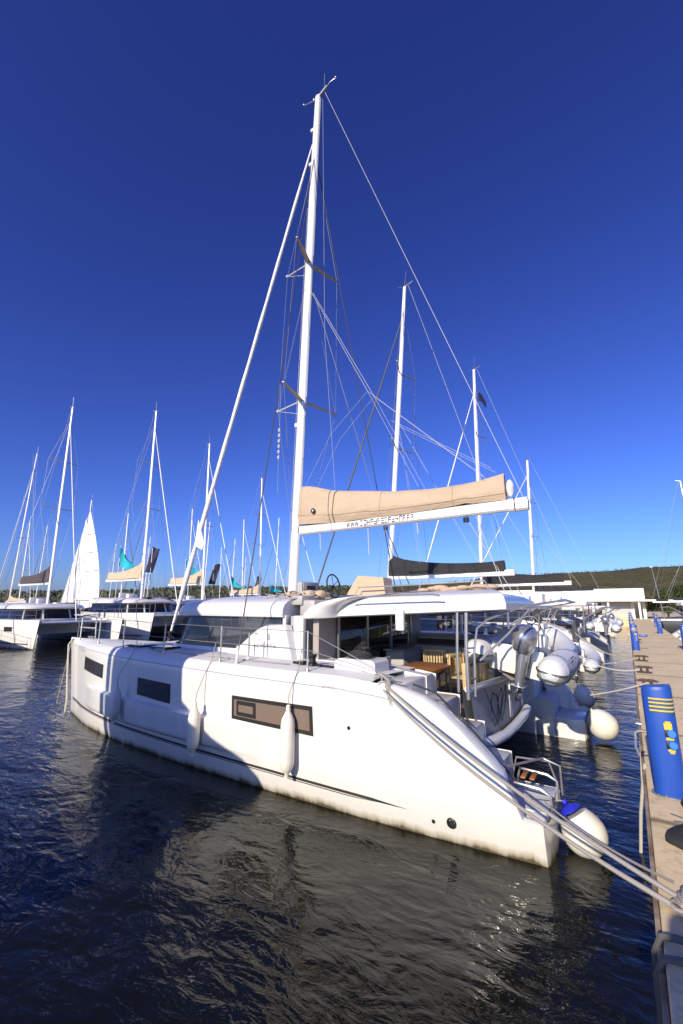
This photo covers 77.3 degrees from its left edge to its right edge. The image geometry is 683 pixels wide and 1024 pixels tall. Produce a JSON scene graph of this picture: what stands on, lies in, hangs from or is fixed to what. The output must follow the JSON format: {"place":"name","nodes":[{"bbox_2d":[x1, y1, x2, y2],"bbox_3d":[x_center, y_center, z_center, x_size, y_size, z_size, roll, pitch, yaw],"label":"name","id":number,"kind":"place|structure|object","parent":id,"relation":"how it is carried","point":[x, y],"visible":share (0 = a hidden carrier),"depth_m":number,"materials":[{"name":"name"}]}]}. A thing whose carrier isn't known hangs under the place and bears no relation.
{"place":"outdoors","nodes":[
{"label":"outdoors","id":0,"kind":"place"},
{"bbox_2d":[0,610,679,1023],"bbox_3d":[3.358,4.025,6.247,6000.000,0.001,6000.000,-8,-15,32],"label":"water","id":1,"kind":"structure","parent":0,"point":[138,886],"depth_m":3.87,"materials":[{"name":"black liquid"}]},
{"bbox_2d":[5,522,30,602],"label":"sailing yacht","id":2,"kind":"object","parent":1,"relation":"on","point":[26,548],"visible":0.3,"depth_m":64.21,"materials":[{"name":"grey metal"}]},
{"bbox_2d":[0,447,38,602],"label":"sailing yacht","id":3,"kind":"object","parent":1,"relation":"on","point":[11,599],"visible":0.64,"depth_m":49.78,"materials":[{"name":"grey"}]},
{"bbox_2d":[26,525,49,602],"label":"sailing yacht","id":4,"kind":"object","parent":1,"relation":"on","point":[45,539],"visible":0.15,"depth_m":83.47,"materials":[{"name":"grey metal"}]},
{"bbox_2d":[0,398,122,649],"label":"catamaran","id":5,"kind":"object","parent":1,"relation":"on","point":[24,626],"visible":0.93,"depth_m":29.87,"materials":[{"name":"grey"}]},
{"bbox_2d":[0,609,79,618],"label":"saloon window","id":6,"kind":"structure","parent":5,"relation":"in","point":[48,613],"depth_m":29.42,"materials":[{"name":"black glass"}]},
{"bbox_2d":[60,495,102,611],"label":"sailing yacht","id":7,"kind":"object","parent":1,"relation":"on","point":[87,562],"visible":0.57,"depth_m":53.64,"materials":[{"name":"grey fabric"}]},
{"bbox_2d":[100,544,120,597],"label":"sailing yacht","id":8,"kind":"object","parent":1,"relation":"on","point":[112,572],"visible":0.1,"depth_m":101.70,"materials":[{"name":"grey"}]},
{"bbox_2d":[101,508,137,597],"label":"sailing yacht","id":9,"kind":"object","parent":1,"relation":"on","point":[124,553],"visible":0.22,"depth_m":62.52,"materials":[{"name":"grey metal"}]},
{"bbox_2d":[74,402,188,640],"bbox_3d":[-18.567,0.217,40.393,14.880,23.071,8.307,-8,-15,32],"label":"catamaran","id":10,"kind":"object","parent":1,"relation":"on","point":[132,608],"visible":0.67,"depth_m":37.16,"materials":[{"name":"grey"}]},
{"bbox_2d":[115,547,135,597],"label":"flag","id":11,"kind":"object","parent":10,"relation":"attached to","point":[125,563],"visible":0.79,"depth_m":41.66,"materials":[{"name":"teal fabric"}]},
{"bbox_2d":[90,603,172,612],"bbox_3d":[-18.513,8.631,38.519,6.018,0.802,5.074,-8,-15,32],"label":"saloon window","id":12,"kind":"structure","parent":10,"relation":"in","point":[109,607],"depth_m":36.61,"materials":[{"name":"black glass"}]},
{"bbox_2d":[145,547,159,595],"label":"banner","id":13,"kind":"object","parent":10,"relation":"attached to","point":[153,557],"visible":0.97,"depth_m":43.24,"materials":[{"name":"black fabric"}]},
{"bbox_2d":[123,489,161,597],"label":"sailing yacht","id":14,"kind":"object","parent":1,"relation":"on","point":[142,559],"visible":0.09,"depth_m":62.45,"materials":[{"name":"grey"}]},
{"bbox_2d":[133,537,157,596],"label":"sailing yacht","id":15,"kind":"object","parent":1,"relation":"on","point":[146,572],"visible":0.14,"depth_m":87.35,"materials":[{"name":"grey"}]},
{"bbox_2d":[175,504,205,597],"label":"sailing yacht","id":16,"kind":"object","parent":1,"relation":"on","point":[190,547],"visible":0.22,"depth_m":68.54,"materials":[{"name":"grey"}]},
{"bbox_2d":[168,436,233,610],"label":"catamaran","id":17,"kind":"object","parent":1,"relation":"on","point":[197,578],"visible":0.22,"depth_m":48.15,"materials":[{"name":"grey"}]},
{"bbox_2d":[172,604,184,610],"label":"saloon window","id":18,"kind":"structure","parent":17,"relation":"in","point":[174,606],"depth_m":45.35,"materials":[{"name":"black glass"}]},
{"bbox_2d":[185,560,197,575],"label":"flag","id":19,"kind":"object","parent":17,"relation":"attached to","point":[194,571],"visible":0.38,"depth_m":50.25,"materials":[{"name":"teal fabric"}]},
{"bbox_2d":[208,564,220,592],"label":"banner","id":20,"kind":"object","parent":17,"relation":"attached to","point":[214,574],"visible":0.95,"depth_m":52.55,"materials":[{"name":"black fabric"}]},
{"bbox_2d":[190,521,223,598],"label":"sailing yacht","id":21,"kind":"object","parent":1,"relation":"on","point":[206,563],"visible":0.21,"depth_m":79.43,"materials":[{"name":"grey"}]},
{"bbox_2d":[214,544,229,596],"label":"sailing yacht","id":22,"kind":"object","parent":1,"relation":"on","point":[220,571],"visible":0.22,"depth_m":107.18,"materials":[{"name":"grey metal"}]},
{"bbox_2d":[218,544,246,597],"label":"sailing yacht","id":23,"kind":"object","parent":1,"relation":"on","point":[232,570],"visible":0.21,"depth_m":93.91,"materials":[{"name":"grey"}]},
{"bbox_2d":[225,519,258,596],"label":"sailing yacht","id":24,"kind":"object","parent":1,"relation":"on","point":[242,559],"visible":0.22,"depth_m":77.01,"materials":[{"name":"grey"}]},
{"bbox_2d":[230,477,285,595],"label":"catamaran","id":25,"kind":"object","parent":1,"relation":"on","point":[255,590],"visible":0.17,"depth_m":50.87,"materials":[{"name":"grey"}]},
{"bbox_2d":[230,576,245,592],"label":"flag","id":26,"kind":"object","parent":25,"relation":"attached to","point":[234,582],"visible":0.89,"depth_m":54.53,"materials":[{"name":"teal fabric"}]},
{"bbox_2d":[261,514,286,589],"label":"sailing yacht","id":27,"kind":"object","parent":1,"relation":"on","point":[276,566],"visible":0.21,"depth_m":85.82,"materials":[{"name":"grey metal"}]},
{"bbox_2d":[268,516,314,595],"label":"catamaran","id":28,"kind":"object","parent":1,"relation":"on","point":[273,593],"visible":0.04,"depth_m":59.31,"materials":[{"name":"grey"}]},
{"bbox_2d":[270,585,281,592],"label":"sail cover","id":29,"kind":"object","parent":28,"relation":"on","point":[272,589],"visible":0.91,"depth_m":59.85,"materials":[{"name":"teal fabric"}]},
{"bbox_2d":[70,74,591,867],"bbox_3d":[-0.957,-4.303,11.818,11.559,19.750,6.882,-8,-15,32],"label":"catamaran","id":30,"kind":"object","parent":1,"relation":"on","point":[366,748],"visible":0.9,"depth_m":7.00,"materials":[{"name":"grey plastic"}]},
{"bbox_2d":[56,639,73,703],"bbox_3d":[-7.376,4.302,11.366,0.028,1.852,1.156,11,-16,-40],"label":"mooring line","id":31,"kind":"object","parent":30,"relation":"attached to","point":[63,674],"visible":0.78,"depth_m":11.39,"materials":[{"name":"fabric"}]},
{"bbox_2d":[64,638,73,712],"bbox_3d":[-6.971,4.181,10.879,0.319,1.874,0.078,-9,-15,36],"label":"mooring line","id":32,"kind":"object","parent":30,"relation":"attached to","point":[67,676],"visible":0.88,"depth_m":10.85,"materials":[{"name":"fabric"}]},
{"bbox_2d":[84,656,103,677],"bbox_3d":[-5.500,3.429,9.473,1.325,0.340,0.055,-12,-17,44],"label":"hull window","id":33,"kind":"structure","parent":30,"relation":"in","point":[96,668],"depth_m":9.37,"materials":[{"name":"grey glass"}]},
{"bbox_2d":[109,637,138,722],"bbox_3d":[-4.201,3.218,8.249,0.196,1.532,0.443,-8,-15,32],"label":"fender","id":34,"kind":"object","parent":30,"relation":"hanging from","point":[115,703],"visible":1,"depth_m":8.00,"materials":[{"name":"white plastic"}]},
{"bbox_2d":[137,677,170,703],"bbox_3d":[-3.415,3.229,7.757,1.042,0.340,0.051,-9,-15,34],"label":"hull window","id":35,"kind":"structure","parent":30,"relation":"in","point":[160,691],"depth_m":7.71,"materials":[{"name":"grey glass"}]},
{"bbox_2d":[186,643,215,755],"bbox_3d":[-2.255,2.992,6.912,0.196,1.662,0.447,-8,-15,32],"label":"fender","id":36,"kind":"object","parent":30,"relation":"hanging from","point":[193,730],"visible":1,"depth_m":6.65,"materials":[{"name":"white plastic"}]},
{"bbox_2d":[178,615,282,647],"bbox_3d":[-1.422,2.869,10.564,3.750,0.724,4.520,-8,-15,32],"label":"saloon window","id":37,"kind":"structure","parent":30,"relation":"in","point":[190,632],"depth_m":8.62,"materials":[{"name":"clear glass"}]},
{"bbox_2d":[232,695,312,735],"bbox_3d":[-1.040,2.934,6.208,1.541,0.375,0.062,-8,-14,31],"label":"hull window","id":38,"kind":"structure","parent":30,"relation":"in","point":[268,713],"depth_m":6.19,"materials":[{"name":"brown glass"}]},
{"bbox_2d":[280,648,301,778],"bbox_3d":[-0.687,2.786,5.989,0.196,1.652,0.384,-8,-15,32],"label":"fender","id":39,"kind":"object","parent":30,"relation":"hanging from","point":[287,738],"visible":1,"depth_m":5.76,"materials":[{"name":"white plastic"}]},
{"bbox_2d":[337,615,410,658],"bbox_3d":[0.795,2.902,8.978,0.030,1.400,3.150,-8,-15,32],"label":"saloon door","id":40,"kind":"structure","parent":30,"relation":"in","point":[353,630],"depth_m":8.79,"materials":[{"name":"black glass"}]},
{"bbox_2d":[402,661,453,691],"bbox_3d":[1.368,2.918,7.152,0.720,0.645,1.100,-8,-15,32],"label":"folding table","id":41,"kind":"object","parent":30,"relation":"on","point":[432,667],"visible":0.34,"depth_m":7.28,"materials":[{"name":"brown wood"}]},
{"bbox_2d":[423,649,447,692],"bbox_3d":[1.690,3.006,7.972,0.460,0.819,0.465,-7,-14,30],"label":"folding chair","id":42,"kind":"object","parent":30,"relation":"on","point":[431,651],"visible":0.47,"depth_m":8.17,"materials":[{"name":"brown wood"}]},
{"bbox_2d":[446,652,463,692],"bbox_3d":[2.138,2.865,7.324,0.460,0.819,0.465,11,-16,-41],"label":"folding chair","id":43,"kind":"object","parent":30,"relation":"on","point":[451,658],"visible":0.59,"depth_m":7.47,"materials":[{"name":"brown wood"}]},
{"bbox_2d":[462,616,580,700],"bbox_3d":[3.510,2.544,7.931,1.610,1.249,3.575,6,-7,35],"label":"tender","id":44,"kind":"object","parent":30,"relation":"hanging from","point":[517,657],"visible":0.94,"depth_m":6.80,"materials":[{"name":"rubber"}]},
{"bbox_2d":[387,686,682,903],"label":"mooring line","id":45,"kind":"object","parent":30,"relation":"attached to","point":[670,892],"visible":0.84,"depth_m":3.11,"materials":[{"name":"grey fabric"}]},
{"bbox_2d":[529,796,608,858],"bbox_3d":[2.516,3.476,4.730,0.750,0.510,0.451,-8,-15,32],"label":"buoy","id":46,"kind":"object","parent":30,"relation":"hanging from","point":[586,820],"visible":0.82,"depth_m":4.54,"materials":[{"name":"white plastic"}]},
{"bbox_2d":[318,272,561,633],"bbox_3d":[2.560,-2.596,20.345,12.611,19.851,7.040,-8,-15,32],"label":"catamaran","id":47,"kind":"object","parent":1,"relation":"on","point":[420,570],"visible":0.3,"depth_m":18.59,"materials":[{"name":"grey"}]},
{"bbox_2d":[420,614,471,629],"bbox_3d":[2.513,4.695,18.785,5.100,0.680,4.300,-8,-15,32],"label":"saloon window","id":48,"kind":"structure","parent":47,"relation":"in","point":[426,621],"depth_m":16.00,"materials":[{"name":"black glass"}]},
{"bbox_2d":[419,366,614,663],"bbox_3d":[8.954,-0.971,27.082,12.611,19.551,7.040,-8,-15,32],"label":"catamaran","id":49,"kind":"object","parent":1,"relation":"on","point":[569,630],"visible":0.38,"depth_m":24.17,"materials":[{"name":"grey"}]},
{"bbox_2d":[478,392,486,408],"bbox_3d":[9.408,-7.475,28.485,0.671,1.085,0.144,5,-13,-21],"label":"flag","id":50,"kind":"object","parent":49,"relation":"attached to","point":[481,399],"visible":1,"depth_m":28.54,"materials":[{"name":"black fabric"}]},
{"bbox_2d":[470,610,542,621],"bbox_3d":[8.908,6.173,25.553,5.100,0.680,4.300,-8,-15,32],"label":"saloon window","id":51,"kind":"structure","parent":49,"relation":"in","point":[513,616],"depth_m":23.33,"materials":[{"name":"black glass"}]},
{"bbox_2d":[585,613,621,638],"bbox_3d":[13.925,6.004,22.682,1.610,1.249,3.575,-3,-12,33],"label":"tender","id":52,"kind":"object","parent":49,"relation":"hanging from","point":[605,624],"visible":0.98,"depth_m":21.58,"materials":[{"name":"white plastic"}]},
{"bbox_2d":[471,450,614,642],"bbox_3d":[13.940,2.683,34.443,12.611,15.551,7.040,-8,-15,32],"label":"catamaran","id":53,"kind":"object","parent":1,"relation":"on","point":[545,590],"visible":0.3,"depth_m":32.51,"materials":[{"name":"grey"}]},
{"bbox_2d":[542,611,559,617],"bbox_3d":[13.894,7.873,33.341,5.100,0.680,4.300,-8,-15,32],"label":"saloon window","id":54,"kind":"structure","parent":53,"relation":"in","point":[546,612],"depth_m":30.44,"materials":[{"name":"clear glass"}]},
{"bbox_2d":[606,612,623,625],"bbox_3d":[19.078,7.729,30.352,1.610,1.249,3.575,-3,-12,33],"label":"tender","id":55,"kind":"object","parent":53,"relation":"hanging from","point":[617,619],"visible":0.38,"depth_m":28.94,"materials":[{"name":"white plastic"}]},
{"bbox_2d":[573,677,595,707],"bbox_3d":[6.237,4.412,11.198,0.494,1.255,0.918,-2,-12,8],"label":"buoy","id":56,"kind":"object","parent":1,"relation":"on","point":[581,693],"visible":0.88,"depth_m":10.76,"materials":[{"name":"white plastic"}]},
{"bbox_2d":[571,640,602,682],"bbox_3d":[8.202,5.088,14.972,1.610,1.249,3.575,-3,-12,33],"label":"tender","id":57,"kind":"object","parent":1,"relation":"on","point":[588,653],"visible":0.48,"depth_m":13.74,"materials":[{"name":"white plastic"}]},
{"bbox_2d":[559,601,619,636],"bbox_3d":[19.916,10.293,40.888,11.602,3.358,6.477,-8,-15,32],"label":"catamaran","id":58,"kind":"object","parent":1,"relation":"on","point":[575,614],"visible":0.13,"depth_m":38.44,"materials":[{"name":"grey"}]},
{"bbox_2d":[559,610,576,616],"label":"saloon window","id":59,"kind":"structure","parent":58,"relation":"in","point":[562,613],"depth_m":38.57,"materials":[{"name":"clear glass"}]},
{"bbox_2d":[572,700,618,740],"bbox_3d":[5.050,4.106,8.464,0.744,0.727,0.533,-8,-15,32],"label":"buoy","id":60,"kind":"object","parent":1,"relation":"on","point":[603,725],"visible":1,"depth_m":8.23,"materials":[{"name":"white plastic"}]},
{"bbox_2d":[578,608,617,617],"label":"catamaran","id":61,"kind":"object","parent":1,"relation":"on","point":[581,613],"visible":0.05,"depth_m":46.17,"materials":[{"name":"grey"}]},
{"bbox_2d":[631,619,682,1023],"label":"dock","id":62,"kind":"object","parent":1,"relation":"in","point":[664,651],"visible":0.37,"depth_m":3.52,"materials":[{"name":"concrete"}]},
{"bbox_2d":[383,689,682,915],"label":"mooring line","id":63,"kind":"object","parent":62,"relation":"attached to","point":[671,905],"visible":0.99,"depth_m":3.00,"materials":[{"name":"grey fabric"}]},
{"bbox_2d":[544,801,676,884],"bbox_3d":[2.092,2.668,3.568,0.017,0.427,2.121,-1,-12,4],"label":"mooring line","id":64,"kind":"object","parent":62,"relation":"attached to","point":[628,859],"visible":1,"depth_m":3.17,"materials":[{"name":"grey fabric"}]},
{"bbox_2d":[602,658,638,664],"bbox_3d":[8.689,5.046,14.440,0.027,0.527,2.697,6,-14,-25],"label":"mooring line","id":65,"kind":"object","parent":62,"relation":"attached to","point":[620,661],"visible":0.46,"depth_m":13.80,"materials":[{"name":"fabric"}]},
{"bbox_2d":[627,619,633,629],"bbox_3d":[15.984,6.390,23.567,0.383,0.960,0.252,-8,-15,32],"label":"service pedestal","id":66,"kind":"object","parent":62,"relation":"on","point":[631,621],"visible":0.4,"depth_m":23.54,"materials":[{"name":"blue metal"}]},
{"bbox_2d":[628,625,647,650],"bbox_3d":[11.391,4.835,16.443,0.655,0.960,0.284,-8,-15,32],"label":"service pedestal","id":67,"kind":"object","parent":62,"relation":"on","point":[634,638],"visible":1,"depth_m":16.43,"materials":[{"name":"blue plastic"}]},
{"bbox_2d":[639,706,641,777],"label":"mooring line","id":68,"kind":"object","parent":62,"relation":"hanging from","point":[640,760],"visible":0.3,"depth_m":6.64,"materials":[{"name":"fabric"}]},
{"bbox_2d":[634,655,648,660],"bbox_3d":[9.372,4.562,13.355,0.386,0.175,0.140,-8,-15,32],"label":"mooring cleat","id":69,"kind":"object","parent":62,"relation":"on","point":[639,656],"visible":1,"depth_m":13.32,"materials":[{"name":"metal"}]},
{"bbox_2d":[575,633,640,658],"bbox_3d":[9.383,4.766,15.263,0.030,0.630,3.809,0,-12,1],"label":"mooring line","id":70,"kind":"object","parent":69,"relation":"attached to","point":[605,652],"visible":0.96,"depth_m":15.11,"materials":[{"name":"fabric"}]},
{"bbox_2d":[639,763,646,852],"bbox_3d":[3.248,3.240,4.600,0.042,1.036,0.243,3,-13,-14],"label":"mooring line","id":71,"kind":"object","parent":62,"relation":"hanging from","point":[641,819],"visible":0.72,"depth_m":4.61,"materials":[{"name":"fabric"}]},
{"bbox_2d":[635,665,652,673],"bbox_3d":[7.782,4.045,10.985,0.386,0.175,0.140,-8,-15,32],"label":"mooring cleat","id":72,"kind":"object","parent":62,"relation":"on","point":[642,667],"visible":1,"depth_m":10.95,"materials":[{"name":"metal"}]},
{"bbox_2d":[579,656,643,670],"bbox_3d":[7.122,4.016,11.617,1.788,0.514,0.027,-11,-17,42],"label":"mooring line","id":73,"kind":"object","parent":72,"relation":"attached to","point":[609,668],"visible":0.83,"depth_m":11.46,"materials":[{"name":"fabric"}]},
{"bbox_2d":[636,678,658,686],"bbox_3d":[6.467,3.617,9.024,0.386,0.175,0.140,-8,-15,32],"label":"mooring cleat","id":74,"kind":"object","parent":62,"relation":"on","point":[650,681],"visible":0.59,"depth_m":9.01,"materials":[{"name":"metal"}]},
{"bbox_2d":[587,682,646,695],"bbox_3d":[5.746,3.679,8.882,1.453,0.225,0.025,2,-13,-10],"label":"mooring line","id":75,"kind":"object","parent":74,"relation":"attached to","point":[617,690],"visible":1,"depth_m":8.86,"materials":[{"name":"fabric"}]},
{"bbox_2d":[652,967,657,1022],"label":"mooring chain","id":76,"kind":"object","parent":62,"relation":"hanging from","point":[653,968],"visible":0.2,"depth_m":2.15,"materials":[{"name":"metal"}]},
{"bbox_2d":[633,684,682,800],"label":"service pedestal","id":77,"kind":"object","parent":62,"relation":"on","point":[664,747],"visible":0.99,"depth_m":3.94,"materials":[{"name":"blue plastic"}]},
{"bbox_2d":[655,618,662,633],"bbox_3d":[19.399,6.956,26.159,0.383,0.960,0.252,-5,-13,21],"label":"service pedestal","id":78,"kind":"object","parent":62,"relation":"on","point":[659,625],"visible":1,"depth_m":26.07,"materials":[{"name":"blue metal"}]},
{"bbox_2d":[651,932,682,966],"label":"hose","id":79,"kind":"object","parent":62,"relation":"attached to","point":[661,938],"visible":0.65,"depth_m":2.20,"materials":[{"name":"grey rubber"}]},
{"bbox_2d":[653,954,682,1023],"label":"hose","id":80,"kind":"object","parent":62,"relation":"attached to","point":[664,960],"visible":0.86,"depth_m":2.06,"materials":[{"name":"grey rubber"}]},
{"bbox_2d":[678,625,682,649],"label":"service pedestal","id":81,"kind":"object","parent":62,"relation":"on","point":[681,629],"visible":1,"depth_m":16.71,"materials":[{"name":"blue metal"}]},
{"bbox_2d":[652,475,682,621],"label":"sailing yacht","id":82,"kind":"object","parent":1,"relation":"on","point":[664,600],"visible":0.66,"depth_m":47.79,"materials":[{"name":"grey"}]},
{"bbox_2d":[659,603,682,640],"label":"catamaran","id":83,"kind":"object","parent":1,"relation":"on","point":[676,633],"visible":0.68,"depth_m":32.78,"materials":[{"name":"grey"}]},
{"bbox_2d":[661,558,682,632],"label":"sailing yacht","id":84,"kind":"object","parent":1,"relation":"on","point":[670,626],"visible":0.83,"depth_m":37.61,"materials":[{"name":"grey"}]},
{"bbox_2d":[0,566,682,609],"bbox_3d":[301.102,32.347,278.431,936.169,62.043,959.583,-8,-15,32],"label":"hills","id":85,"kind":"structure","parent":0,"point":[624,578],"depth_m":427.73,"materials":[{"name":"green plant"}]},
{"bbox_2d":[0,564,679,602],"bbox_3d":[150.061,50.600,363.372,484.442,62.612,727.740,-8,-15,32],"label":"wood","id":86,"kind":"object","parent":85,"relation":"on","point":[59,594],"visible":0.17,"depth_m":264.25,"materials":[{"name":"green plant"}]},
{"bbox_2d":[0,0,682,592],"label":"sky","id":87,"kind":"structure","parent":0,"point":[523,159],"materials":[{"name":"blue"}]},
{"bbox_2d":[621,612,682,626],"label":"quay","id":88,"kind":"structure","parent":0,"point":[650,616],"depth_m":67.84,"materials":[{"name":"concrete"}]},
{"bbox_2d":[500,588,655,618],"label":"marina building","id":89,"kind":"structure","parent":88,"relation":"on","point":[625,601],"depth_m":57.62,"materials":[{"name":"grey"}]},
{"bbox_2d":[594,602,602,616],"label":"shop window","id":90,"kind":"structure","parent":89,"relation":"in","point":[599,603],"depth_m":58.57,"materials":[{"name":"grey"}]},
{"bbox_2d":[633,602,644,618],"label":"shop window","id":91,"kind":"structure","parent":89,"relation":"in","point":[635,604],"depth_m":56.18,"materials":[{"name":"grey"}]},
{"bbox_2d":[614,615,633,618],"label":"planter","id":92,"kind":"object","parent":88,"relation":"on","point":[623,616],"visible":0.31,"depth_m":54.37,"materials":[{"name":"concrete"}]},
{"bbox_2d":[649,567,664,617],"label":"lamp post","id":93,"kind":"object","parent":88,"relation":"on","point":[658,593],"visible":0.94,"depth_m":53.79,"materials":[{"name":"grey metal"}]},
{"bbox_2d":[646,589,679,617],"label":"bush","id":94,"kind":"object","parent":88,"relation":"on","point":[653,606],"visible":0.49,"depth_m":57.47,"materials":[{"name":"green plant"}]},
{"bbox_2d":[650,584,682,609],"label":"bush","id":95,"kind":"object","parent":88,"relation":"on","point":[680,588],"visible":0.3,"depth_m":58.20,"materials":[{"name":"green plant"}]},
{"bbox_2d":[665,823,682,849],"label":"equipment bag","id":96,"kind":"object","parent":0,"point":[673,835],"visible":1,"depth_m":3.11,"materials":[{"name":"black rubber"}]}
]}

